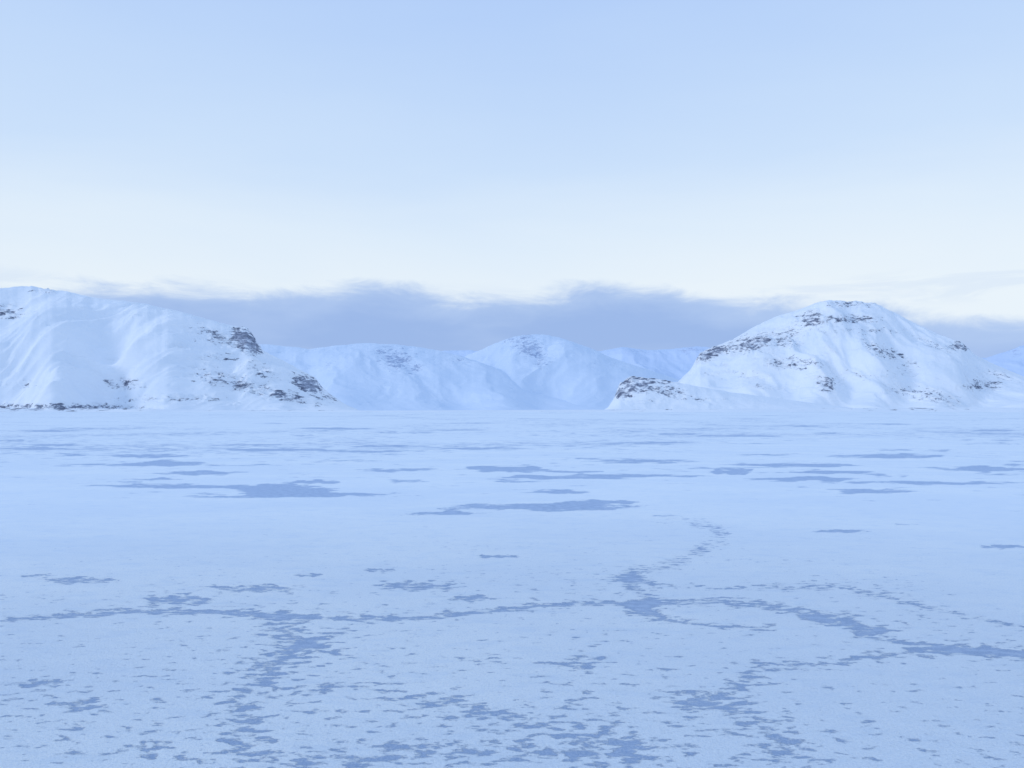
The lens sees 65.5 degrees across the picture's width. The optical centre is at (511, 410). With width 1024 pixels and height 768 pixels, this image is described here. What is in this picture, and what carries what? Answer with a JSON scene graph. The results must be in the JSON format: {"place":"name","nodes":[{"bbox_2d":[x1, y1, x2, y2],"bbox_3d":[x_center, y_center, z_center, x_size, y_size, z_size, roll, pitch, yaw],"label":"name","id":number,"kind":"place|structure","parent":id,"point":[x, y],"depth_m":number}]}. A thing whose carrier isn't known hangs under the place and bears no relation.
{"place":"outdoors","nodes":[
{"label":"outdoors","id":0,"kind":"place"},
{"bbox_2d":[0,286,356,410],"bbox_3d":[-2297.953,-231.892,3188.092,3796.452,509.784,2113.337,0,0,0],"label":"snowy mountain","id":1,"kind":"structure","parent":0,"point":[60,349],"depth_m":2670.80},
{"bbox_2d":[259,343,605,409],"bbox_3d":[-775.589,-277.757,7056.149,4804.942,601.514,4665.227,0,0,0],"label":"snowy hill","id":2,"kind":"structure","parent":0,"point":[366,376],"depth_m":5875.55},
{"bbox_2d":[0,412,1023,767],"bbox_3d":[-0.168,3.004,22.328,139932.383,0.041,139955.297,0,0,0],"label":"frozen lake","id":3,"kind":"structure","parent":0,"point":[510,588],"depth_m":13.36},
{"bbox_2d":[0,408,1023,411],"bbox_3d":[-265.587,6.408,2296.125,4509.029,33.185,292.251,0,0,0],"label":"snowy shore","id":4,"kind":"structure","parent":0,"point":[644,410],"depth_m":2198.97},
{"bbox_2d":[0,0,1023,357],"label":"sky","id":5,"kind":"structure","parent":0,"point":[441,175]},
{"bbox_2d":[465,334,678,407],"bbox_3d":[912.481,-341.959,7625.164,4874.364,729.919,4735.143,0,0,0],"label":"snowy hill","id":6,"kind":"structure","parent":0,"point":[562,369],"depth_m":6529.62},
{"bbox_2d":[605,376,848,409],"bbox_3d":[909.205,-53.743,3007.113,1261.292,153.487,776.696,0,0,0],"label":"rocky headland","id":7,"kind":"structure","parent":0,"point":[633,392],"depth_m":2822.21},
{"bbox_2d":[443,345,1023,379],"bbox_3d":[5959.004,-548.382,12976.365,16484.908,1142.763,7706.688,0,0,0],"label":"distant snow range","id":8,"kind":"structure","parent":0,"point":[676,363],"depth_m":11926.86},
{"bbox_2d":[678,300,1023,407],"bbox_3d":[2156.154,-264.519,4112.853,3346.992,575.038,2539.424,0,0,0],"label":"snowy mountain","id":9,"kind":"structure","parent":0,"point":[854,354],"depth_m":3503.38}
]}

